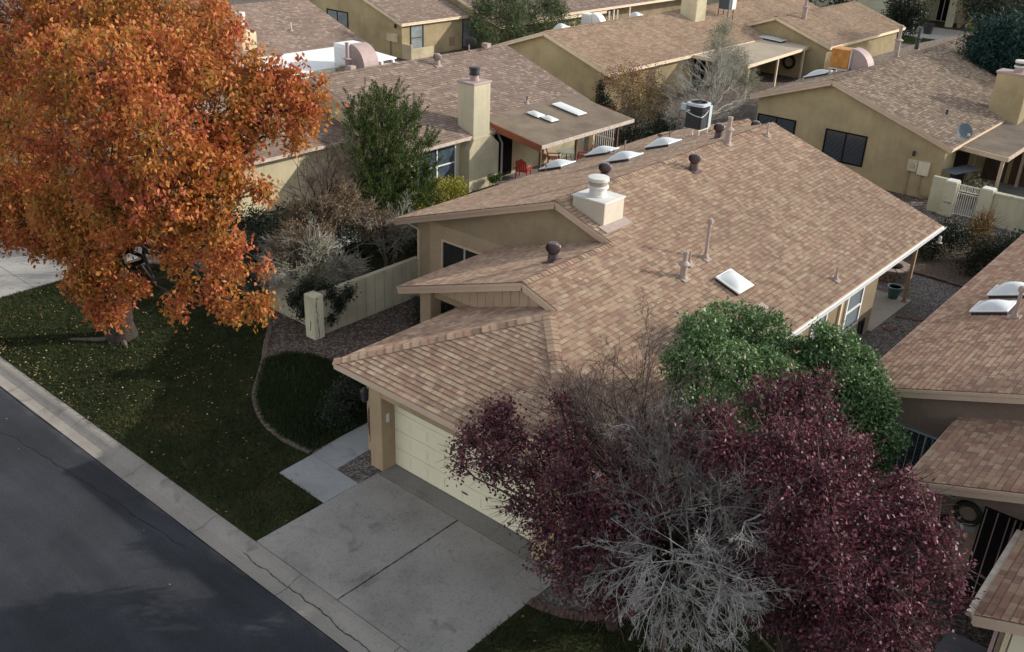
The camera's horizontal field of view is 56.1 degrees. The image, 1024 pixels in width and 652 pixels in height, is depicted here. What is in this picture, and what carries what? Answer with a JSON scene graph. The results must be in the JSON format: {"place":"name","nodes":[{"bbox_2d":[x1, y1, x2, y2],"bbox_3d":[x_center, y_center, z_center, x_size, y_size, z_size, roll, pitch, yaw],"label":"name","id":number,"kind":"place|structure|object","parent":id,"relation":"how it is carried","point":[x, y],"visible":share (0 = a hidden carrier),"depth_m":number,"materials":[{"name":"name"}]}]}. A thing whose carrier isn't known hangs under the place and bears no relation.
{"place":"outdoors","nodes":[
{"label":"outdoors","id":0,"kind":"place"},
{"bbox_2d":[0,201,234,296],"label":"neighbouring driveway","id":1,"kind":"structure","parent":0,"point":[19,271],"depth_m":34.35,"materials":[{"name":"concrete"}]},
{"bbox_2d":[0,262,321,541],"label":"lawn","id":2,"kind":"structure","parent":0,"point":[233,464],"depth_m":26.96,"materials":[{"name":"plant"}]},
{"bbox_2d":[0,265,286,521],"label":"fallen leaves","id":3,"kind":"object","parent":2,"relation":"on","point":[119,378],"visible":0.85,"depth_m":28.36,"materials":[{"name":"orange plant"}]},
{"bbox_2d":[0,0,349,347],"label":"autumn tree","id":4,"kind":"object","parent":2,"relation":"on","point":[108,217],"visible":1,"depth_m":23.15,"materials":[{"name":"orange plant"}]},
{"bbox_2d":[252,315,311,453],"bbox_3d":[-7.163,1.498,28.119,1.175,0.080,8.670,-7,28,-19],"label":"brick edging","id":5,"kind":"object","parent":2,"relation":"on","point":[264,354],"visible":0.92,"depth_m":26.76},
{"bbox_2d":[0,388,345,651],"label":"road","id":6,"kind":"structure","parent":0,"point":[85,567],"depth_m":20.54,"materials":[{"name":"grey asphalt"}]},
{"bbox_2d":[0,386,347,651],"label":"road crack","id":7,"kind":"object","parent":6,"relation":"on","point":[165,512],"visible":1,"depth_m":22.39,"materials":[{"name":"black asphalt"}]},
{"bbox_2d":[0,357,407,651],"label":"kerb","id":8,"kind":"structure","parent":6,"relation":"on","point":[230,542],"depth_m":22.11,"materials":[{"name":"concrete"}]},
{"bbox_2d":[243,552,369,651],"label":"kerb crack","id":9,"kind":"object","parent":8,"relation":"on","point":[309,603],"visible":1,"depth_m":19.92,"materials":[{"name":"grey concrete"}]},
{"bbox_2d":[17,0,396,111],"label":"cooler house","id":10,"kind":"structure","parent":0,"point":[290,29],"depth_m":61.33,"materials":[{"name":"brown"}]},
{"bbox_2d":[334,40,378,71],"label":"rooftop cooler","id":11,"kind":"object","parent":10,"relation":"on","point":[362,54],"visible":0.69,"depth_m":56.14,"materials":[{"name":"white paint"}]},
{"bbox_2d":[279,454,357,502],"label":"walkway slab","id":12,"kind":"structure","parent":0,"point":[322,481],"depth_m":23.73,"materials":[{"name":"concrete"}]},
{"bbox_2d":[313,423,368,468],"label":"entry path","id":13,"kind":"structure","parent":0,"point":[341,451],"depth_m":24.94,"materials":[{"name":"concrete"}]},
{"bbox_2d":[337,451,380,483],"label":"entry gravel","id":14,"kind":"structure","parent":0,"point":[360,469],"depth_m":24.17,"materials":[{"name":"grey gravel"}]},
{"bbox_2d":[257,473,556,651],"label":"driveway","id":15,"kind":"structure","parent":0,"point":[458,586],"depth_m":20.93,"materials":[{"name":"concrete"}]},
{"bbox_2d":[338,520,457,598],"bbox_3d":[-2.438,5.105,21.181,0.054,0.001,3.620,22,32,35],"label":"driveway joint","id":16,"kind":"object","parent":15,"relation":"on","point":[397,560],"visible":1,"depth_m":21.05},
{"bbox_2d":[320,182,498,288],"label":"yard lawn","id":17,"kind":"structure","parent":0,"point":[400,254],"depth_m":37.20,"materials":[{"name":"plant"}]},
{"bbox_2d":[257,212,348,317],"bbox_3d":[-6.925,-1.996,31.768,2.990,3.380,3.046,-7,28,-18],"label":"bare shrub","id":18,"kind":"object","parent":17,"relation":"on","point":[284,274],"visible":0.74,"depth_m":31.31,"materials":[{"name":"grey plant"}]},
{"bbox_2d":[252,227,373,306],"bbox_3d":[-7.064,-2.002,32.220,4.644,2.986,3.239,22,32,35],"label":"shrub","id":19,"kind":"object","parent":17,"relation":"on","point":[353,266],"visible":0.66,"depth_m":31.73,"materials":[{"name":"grey plant"}]},
{"bbox_2d":[256,125,369,239],"bbox_3d":[-6.337,-4.246,34.023,3.411,5.500,4.149,22,32,35],"label":"bare tree","id":20,"kind":"object","parent":17,"relation":"on","point":[326,174],"visible":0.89,"depth_m":33.68,"materials":[{"name":"brown plant"}]},
{"bbox_2d":[246,174,406,292],"bbox_3d":[-6.620,-3.137,33.748,3.775,3.846,6.613,22,32,35],"label":"withered tree","id":21,"kind":"object","parent":17,"relation":"on","point":[292,226],"visible":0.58,"depth_m":33.03,"materials":[{"name":"grey plant"}]},
{"bbox_2d":[239,195,416,293],"bbox_3d":[-7.163,-3.327,35.926,5.729,2.491,8.058,22,32,35],"label":"shrub","id":22,"kind":"object","parent":17,"relation":"on","point":[268,225],"visible":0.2,"depth_m":35.43,"materials":[{"name":"green plant"}]},
{"bbox_2d":[340,189,416,266],"bbox_3d":[-4.382,-3.223,34.664,2.961,3.207,2.953,22,32,35],"label":"bare shrub","id":23,"kind":"object","parent":17,"relation":"on","point":[384,253],"visible":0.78,"depth_m":34.48,"materials":[{"name":"plant"}]},
{"bbox_2d":[322,75,447,241],"bbox_3d":[-4.634,-6.301,36.978,2.938,6.716,5.319,22,32,35],"label":"juniper tree","id":24,"kind":"object","parent":17,"relation":"on","point":[396,188],"visible":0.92,"depth_m":36.58,"materials":[{"name":"green plant"}]},
{"bbox_2d":[413,173,468,211],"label":"shrub","id":25,"kind":"object","parent":17,"relation":"on","point":[456,185],"visible":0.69,"depth_m":42.11,"materials":[{"name":"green plant"}]},
{"bbox_2d":[486,172,502,184],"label":"shrub","id":26,"kind":"object","parent":17,"relation":"on","point":[494,179],"visible":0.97,"depth_m":44.40,"materials":[{"name":"green plant"}]},
{"bbox_2d":[0,0,999,651],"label":"yard ground","id":27,"kind":"structure","parent":0,"point":[288,334],"depth_m":31.09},
{"bbox_2d":[179,198,283,245],"bbox_3d":[-10.721,-3.945,37.249,5.048,2.047,1.896,-5,27,-14],"label":"shrub","id":28,"kind":"object","parent":27,"relation":"on","point":[249,218],"visible":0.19,"depth_m":37.13,"materials":[{"name":"green plant"}]},
{"bbox_2d":[253,350,367,453],"bbox_3d":[-5.913,1.888,27.313,5.018,0.130,3.840,22,32,35],"label":"ground cover","id":29,"kind":"object","parent":27,"relation":"on","point":[323,369],"visible":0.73,"depth_m":27.06,"materials":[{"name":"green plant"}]},
{"bbox_2d":[313,370,365,435],"bbox_3d":[-4.613,2.130,26.462,1.551,1.453,2.799,1,26,-3],"label":"shrub","id":30,"kind":"object","parent":29,"relation":"on","point":[340,391],"visible":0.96,"depth_m":26.14,"materials":[{"name":"green plant"}]},
{"bbox_2d":[281,273,360,326],"bbox_3d":[-6.204,-0.715,30.733,2.586,2.045,1.341,4,26,3],"label":"ivy","id":31,"kind":"object","parent":27,"relation":"on","point":[297,297],"visible":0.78,"depth_m":30.58,"materials":[{"name":"green plant"}]},
{"bbox_2d":[269,256,417,339],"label":"courtyard wall","id":32,"kind":"structure","parent":27,"relation":"on","point":[377,289],"depth_m":31.67,"materials":[{"name":"beige concrete"}]},
{"bbox_2d":[64,44,634,220],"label":"chimney house","id":33,"kind":"structure","parent":27,"relation":"on","point":[501,109],"depth_m":44.71,"materials":[{"name":"brown"}]},
{"bbox_2d":[417,144,455,184],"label":"window","id":34,"kind":"structure","parent":33,"relation":"in","point":[448,161],"depth_m":43.20,"materials":[{"name":"blue glass"}]},
{"bbox_2d":[463,36,490,49],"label":"satellite dish","id":35,"kind":"object","parent":33,"relation":"on","point":[469,41],"visible":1,"depth_m":50.59,"materials":[{"name":"metal"}]},
{"bbox_2d":[495,134,512,175],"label":"patio door","id":36,"kind":"structure","parent":33,"relation":"in","point":[507,142],"depth_m":46.28,"materials":[{"name":"black glass"}]},
{"bbox_2d":[402,43,433,59],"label":"patio wall","id":37,"kind":"structure","parent":27,"relation":"on","point":[409,52],"depth_m":72.00,"materials":[{"name":"beige paint"}]},
{"bbox_2d":[402,296,456,328],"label":"shrub","id":38,"kind":"object","parent":27,"relation":"on","point":[444,307],"visible":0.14,"depth_m":30.49,"materials":[{"name":"green plant"}]},
{"bbox_2d":[309,0,606,58],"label":"house","id":39,"kind":"structure","parent":27,"relation":"on","point":[389,27],"depth_m":73.94,"materials":[{"name":"brown paint"}]},
{"bbox_2d":[326,8,348,28],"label":"window","id":40,"kind":"structure","parent":39,"relation":"in","point":[340,16],"depth_m":75.35,"materials":[{"name":"grey glass"}]},
{"bbox_2d":[410,24,423,48],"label":"window","id":41,"kind":"structure","parent":39,"relation":"in","point":[416,31],"depth_m":72.75,"materials":[{"name":"glass"}]},
{"bbox_2d":[462,18,478,47],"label":"window","id":42,"kind":"structure","parent":39,"relation":"in","point":[466,33],"depth_m":76.58,"materials":[{"name":"glass"}]},
{"bbox_2d":[379,464,558,575],"bbox_3d":[-0.998,4.512,22.604,5.670,0.066,0.565,22,32,35],"label":"driveway apron","id":43,"kind":"object","parent":27,"relation":"on","point":[476,520],"visible":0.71,"depth_m":22.75,"materials":[{"name":"concrete"}]},
{"bbox_2d":[462,0,572,47],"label":"pine tree","id":44,"kind":"object","parent":27,"relation":"on","point":[552,12],"visible":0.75,"depth_m":64.62,"materials":[{"name":"green plant"}]},
{"bbox_2d":[510,0,681,22],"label":"long roof house","id":45,"kind":"structure","parent":27,"relation":"on","point":[626,8],"depth_m":86.59,"materials":[{"name":"brown"}]},
{"bbox_2d":[588,129,613,151],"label":"yard gate","id":46,"kind":"structure","parent":27,"relation":"on","point":[591,140],"depth_m":50.55,"materials":[{"name":"beige paint"}]},
{"bbox_2d":[590,76,615,108],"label":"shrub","id":47,"kind":"object","parent":27,"relation":"on","point":[602,97],"visible":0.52,"depth_m":57.98,"materials":[{"name":"green plant"}]},
{"bbox_2d":[535,488,739,611],"bbox_3d":[2.963,5.185,21.540,1.920,0.042,5.550,22,32,35],"label":"gravel bed","id":48,"kind":"object","parent":27,"relation":"on","point":[543,597],"visible":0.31,"depth_m":20.24,"materials":[{"name":"gravel"}]},
{"bbox_2d":[332,116,945,574],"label":"stucco house","id":49,"kind":"structure","parent":27,"relation":"on","point":[568,260],"depth_m":27.64,"materials":[{"name":"beige tile"}]},
{"bbox_2d":[441,239,480,268],"bbox_3d":[-1.562,-1.992,31.765,2.110,1.310,0.070,22,32,35],"label":"window","id":50,"kind":"structure","parent":49,"relation":"in","point":[452,253],"depth_m":31.94,"materials":[{"name":"glass"}]},
{"bbox_2d":[394,405,534,540],"bbox_3d":[-1.083,3.304,22.579,4.820,2.130,0.095,22,32,35],"label":"garage door","id":51,"kind":"structure","parent":49,"relation":"in","point":[417,450],"depth_m":23.09,"materials":[{"name":"beige paint"}]},
{"bbox_2d":[657,100,712,137],"bbox_3d":[7.052,-8.220,39.163,1.590,1.860,1.480,22,32,35],"label":"air conditioner","id":52,"kind":"object","parent":49,"relation":"on","point":[698,116],"visible":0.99,"depth_m":38.80,"materials":[{"name":"metal"}]},
{"bbox_2d":[840,287,864,333],"bbox_3d":[10.828,-0.550,30.520,0.070,1.450,1.290,22,32,35],"label":"window","id":53,"kind":"structure","parent":49,"relation":"in","point":[853,304],"depth_m":30.57,"materials":[{"name":"glass"}]},
{"bbox_2d":[856,317,865,335],"bbox_3d":[11.530,0.069,31.772,0.053,0.610,0.460,22,32,35],"label":"pet door","id":54,"kind":"structure","parent":49,"relation":"in","point":[861,323],"depth_m":31.79,"materials":[{"name":"metal"}]},
{"bbox_2d":[598,56,680,136],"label":"autumn shrub","id":55,"kind":"object","parent":27,"relation":"on","point":[618,81],"visible":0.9,"depth_m":53.09,"materials":[{"name":"brown plant"}]},
{"bbox_2d":[610,106,685,145],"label":"shrub","id":56,"kind":"object","parent":27,"relation":"on","point":[631,133],"visible":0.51,"depth_m":51.51,"materials":[{"name":"green plant"}]},
{"bbox_2d":[477,0,905,109],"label":"carport house","id":57,"kind":"structure","parent":27,"relation":"on","point":[807,35],"depth_m":67.23,"materials":[{"name":"beige paint"}]},
{"bbox_2d":[581,12,605,24],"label":"rooftop cooler","id":58,"kind":"object","parent":57,"relation":"on","point":[588,17],"visible":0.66,"depth_m":65.54,"materials":[{"name":"white paint"}]},
{"bbox_2d":[691,59,705,88],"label":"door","id":59,"kind":"structure","parent":57,"relation":"in","point":[703,62],"depth_m":66.03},
{"bbox_2d":[717,0,736,19],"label":"air conditioner","id":60,"kind":"object","parent":57,"relation":"on","point":[728,5],"visible":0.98,"depth_m":71.21,"materials":[{"name":"grey paint"}]},
{"bbox_2d":[652,33,763,128],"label":"bare tree","id":61,"kind":"object","parent":27,"relation":"on","point":[739,106],"visible":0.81,"depth_m":54.04,"materials":[{"name":"grey plant"}]},
{"bbox_2d":[701,13,768,101],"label":"sage tree","id":62,"kind":"object","parent":27,"relation":"on","point":[724,37],"visible":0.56,"depth_m":56.37,"materials":[{"name":"grey plant"}]},
{"bbox_2d":[656,296,913,485],"bbox_3d":[5.852,1.601,23.206,6.023,5.421,5.309,-2,26,-9],"label":"photinia tree","id":63,"kind":"object","parent":27,"relation":"on","point":[836,348],"visible":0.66,"depth_m":21.94,"materials":[{"name":"green plant"}]},
{"bbox_2d":[808,0,856,6],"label":"tree","id":64,"kind":"object","parent":27,"relation":"on","point":[836,2],"visible":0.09,"depth_m":92.68,"materials":[{"name":"green plant"}]},
{"bbox_2d":[708,0,992,27],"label":"block building","id":65,"kind":"structure","parent":27,"relation":"on","point":[946,11],"depth_m":99.16,"materials":[{"name":"white paint"}]},
{"bbox_2d":[935,0,949,20],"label":"door","id":66,"kind":"structure","parent":65,"relation":"in","point":[943,5],"depth_m":100.64,"materials":[{"name":"white paint"}]},
{"bbox_2d":[749,25,1023,199],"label":"gabled house","id":67,"kind":"structure","parent":27,"relation":"on","point":[892,121],"depth_m":47.89,"materials":[{"name":"beige"}]},
{"bbox_2d":[757,113,796,134],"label":"window","id":68,"kind":"structure","parent":67,"relation":"in","point":[789,125],"depth_m":49.42,"materials":[{"name":"black glass"}]},
{"bbox_2d":[822,128,867,166],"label":"window","id":69,"kind":"structure","parent":67,"relation":"in","point":[844,147],"depth_m":47.61,"materials":[{"name":"black glass"}]},
{"bbox_2d":[828,46,873,73],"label":"rooftop cooler","id":70,"kind":"object","parent":67,"relation":"on","point":[844,58],"visible":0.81,"depth_m":51.07,"materials":[{"name":"white paint"}]},
{"bbox_2d":[947,123,972,142],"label":"satellite dish","id":71,"kind":"object","parent":67,"relation":"on","point":[964,130],"visible":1,"depth_m":43.86,"materials":[{"name":"metal"}]},
{"bbox_2d":[951,150,969,182],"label":"patio door","id":72,"kind":"structure","parent":67,"relation":"in","point":[962,157],"depth_m":47.04,"materials":[{"name":"black glass"}]},
{"bbox_2d":[981,157,1008,182],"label":"patio door","id":73,"kind":"structure","parent":67,"relation":"in","point":[991,166],"depth_m":48.77,"materials":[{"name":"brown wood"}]},
{"bbox_2d":[1007,152,1023,186],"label":"patio door","id":74,"kind":"structure","parent":67,"relation":"in","point":[1017,160],"depth_m":48.08,"materials":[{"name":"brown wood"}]},
{"bbox_2d":[880,0,935,46],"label":"tree","id":75,"kind":"object","parent":27,"relation":"on","point":[906,18],"visible":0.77,"depth_m":80.69,"materials":[{"name":"green plant"}]},
{"bbox_2d":[904,25,970,39],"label":"walkway","id":76,"kind":"structure","parent":27,"relation":"on","point":[939,33],"depth_m":93.45,"materials":[{"name":"concrete"}]},
{"bbox_2d":[923,21,933,33],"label":"litter bin","id":77,"kind":"object","parent":76,"relation":"on","point":[928,29],"visible":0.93,"depth_m":92.56,"materials":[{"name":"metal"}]},
{"bbox_2d":[913,270,963,286],"bbox_3d":[16.280,-1.831,36.867,4.384,0.080,0.176,24,33,37],"label":"brick edging","id":78,"kind":"object","parent":27,"relation":"on","point":[937,278],"visible":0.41,"depth_m":36.78,"materials":[{"name":"brown brick"}]},
{"bbox_2d":[862,234,1023,651],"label":"stepped house","id":79,"kind":"structure","parent":27,"relation":"on","point":[955,362],"depth_m":21.93,"materials":[{"name":"brown tile"}]},
{"bbox_2d":[881,420,954,498],"bbox_3d":[9.924,3.212,23.306,2.150,1.430,0.150,22,32,35],"label":"barred window","id":80,"kind":"structure","parent":79,"relation":"in","point":[922,440],"depth_m":23.32,"materials":[{"name":"metal"}]},
{"bbox_2d":[953,500,982,525],"bbox_3d":[9.492,3.901,19.995,0.589,0.589,0.110,22,32,35],"label":"wreath","id":81,"kind":"object","parent":79,"relation":"attached to","point":[967,512],"visible":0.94,"depth_m":19.97,"materials":[{"name":"green plant"}]},
{"bbox_2d":[959,506,1023,599],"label":"security door","id":82,"kind":"structure","parent":79,"relation":"in","point":[996,529],"depth_m":19.90,"materials":[{"name":"metal"}]},
{"bbox_2d":[1007,634,1023,651],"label":"garage door","id":83,"kind":"structure","parent":79,"relation":"in","point":[1017,642],"depth_m":16.46,"materials":[{"name":"beige paint"}]},
{"bbox_2d":[902,238,997,284],"bbox_3d":[17.937,-2.718,38.932,6.000,0.040,5.450,22,32,35],"label":"shrub bed","id":84,"kind":"object","parent":27,"relation":"on","point":[943,267],"visible":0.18,"depth_m":38.14,"materials":[{"name":"gravel"}]},
{"bbox_2d":[917,210,975,262],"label":"shrub","id":85,"kind":"object","parent":84,"relation":"on","point":[951,233],"visible":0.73,"depth_m":38.55,"materials":[{"name":"green plant"}]},
{"bbox_2d":[955,204,1006,262],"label":"shrub","id":86,"kind":"object","parent":84,"relation":"on","point":[986,227],"visible":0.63,"depth_m":39.02,"materials":[{"name":"brown plant"}]},
{"bbox_2d":[951,226,1023,275],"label":"shrub","id":87,"kind":"object","parent":84,"relation":"on","point":[981,253],"visible":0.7,"depth_m":37.53,"materials":[{"name":"green plant"}]},
{"bbox_2d":[926,175,1023,232],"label":"block wall","id":88,"kind":"structure","parent":27,"relation":"on","point":[943,194],"depth_m":42.44,"materials":[{"name":"white paint"}]},
{"bbox_2d":[952,184,980,217],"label":"iron gate","id":89,"kind":"structure","parent":88,"relation":"attached to","point":[976,193],"depth_m":43.20,"materials":[{"name":"white metal"}]},
{"bbox_2d":[952,0,1023,29],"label":"tree","id":90,"kind":"object","parent":27,"relation":"on","point":[978,6],"visible":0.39,"depth_m":70.86,"materials":[{"name":"green plant"}]},
{"bbox_2d":[955,5,1023,75],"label":"spruce tree","id":91,"kind":"object","parent":27,"relation":"on","point":[994,46],"visible":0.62,"depth_m":55.05,"materials":[{"name":"green plant"}]},
{"bbox_2d":[498,151,587,183],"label":"covered patio","id":92,"kind":"structure","parent":0,"point":[509,177],"depth_m":47.13,"materials":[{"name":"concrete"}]},
{"bbox_2d":[515,159,532,178],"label":"patio chair","id":93,"kind":"object","parent":92,"relation":"on","point":[520,163],"visible":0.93,"depth_m":46.04,"materials":[{"name":"red paint"}]},
{"bbox_2d":[556,148,573,159],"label":"patio table","id":94,"kind":"object","parent":92,"relation":"on","point":[562,151],"visible":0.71,"depth_m":48.47,"materials":[{"name":"beige glass"}]},
{"bbox_2d":[467,573,900,651],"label":"side lawn","id":95,"kind":"structure","parent":0,"point":[578,635],"depth_m":19.30,"materials":[{"name":"plant"}]},
{"bbox_2d":[527,586,657,621],"bbox_3d":[1.826,5.824,20.029,2.988,0.079,0.835,-3,27,-10],"label":"brick edging","id":96,"kind":"object","parent":95,"relation":"on","point":[542,606],"visible":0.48,"depth_m":19.77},
{"bbox_2d":[437,374,751,643],"bbox_3d":[1.401,3.500,18.624,5.551,5.688,4.759,-2,26,-10],"label":"plum tree","id":97,"kind":"object","parent":95,"relation":"on","point":[590,507],"visible":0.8,"depth_m":17.94,"materials":[{"name":"purple plant"}]},
{"bbox_2d":[507,287,808,651],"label":"bare tree","id":98,"kind":"object","parent":95,"relation":"on","point":[668,559],"visible":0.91,"depth_m":16.53,"materials":[{"name":"grey plant"}]},
{"bbox_2d":[657,357,985,651],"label":"plum tree","id":99,"kind":"object","parent":95,"relation":"on","point":[828,474],"visible":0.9,"depth_m":15.27,"materials":[{"name":"purple plant"}]},
{"bbox_2d":[679,274,960,517],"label":"side gravel","id":100,"kind":"structure","parent":0,"point":[927,297],"depth_m":33.97,"materials":[{"name":"grey gravel"}]},
{"bbox_2d":[879,261,909,282],"bbox_3d":[14.581,-2.148,36.960,1.498,0.445,1.509,22,32,35],"label":"fire pit","id":101,"kind":"object","parent":100,"relation":"on","point":[898,272],"visible":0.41,"depth_m":36.42,"materials":[{"name":"stone"}]},
{"bbox_2d":[867,290,910,331],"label":"side patio","id":102,"kind":"structure","parent":0,"point":[884,307],"depth_m":34.22,"materials":[{"name":"concrete"}]},
{"bbox_2d":[887,283,902,299],"bbox_3d":[13.898,-1.234,34.939,0.540,0.470,0.540,22,32,35],"label":"flower pot","id":103,"kind":"object","parent":102,"relation":"on","point":[894,290],"visible":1,"depth_m":34.83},
{"bbox_2d":[901,35,936,43],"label":"grass","id":104,"kind":"structure","parent":0,"point":[913,41],"depth_m":89.17,"materials":[{"name":"green plant"}]},
{"bbox_2d":[934,630,992,651],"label":"driveway","id":105,"kind":"structure","parent":0,"point":[960,643],"depth_m":19.40,"materials":[{"name":"concrete"}]},
{"bbox_2d":[908,198,1021,237],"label":"alley gravel","id":106,"kind":"structure","parent":0,"point":[918,204],"depth_m":43.72,"materials":[{"name":"gravel"}]},
{"bbox_2d":[926,177,1023,216],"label":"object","id":107,"kind":"structure","parent":0,"point":[1009,189],"depth_m":47.18,"materials":[{"name":"concrete"}]},
{"bbox_2d":[942,165,980,198],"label":"patio table","id":108,"kind":"object","parent":107,"relation":"on","point":[966,169],"visible":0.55,"depth_m":44.92,"materials":[{"name":"metal"}]},
{"bbox_2d":[960,175,997,208],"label":"shrub","id":109,"kind":"object","parent":107,"relation":"on","point":[978,184],"visible":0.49,"depth_m":44.23,"materials":[{"name":"green plant"}]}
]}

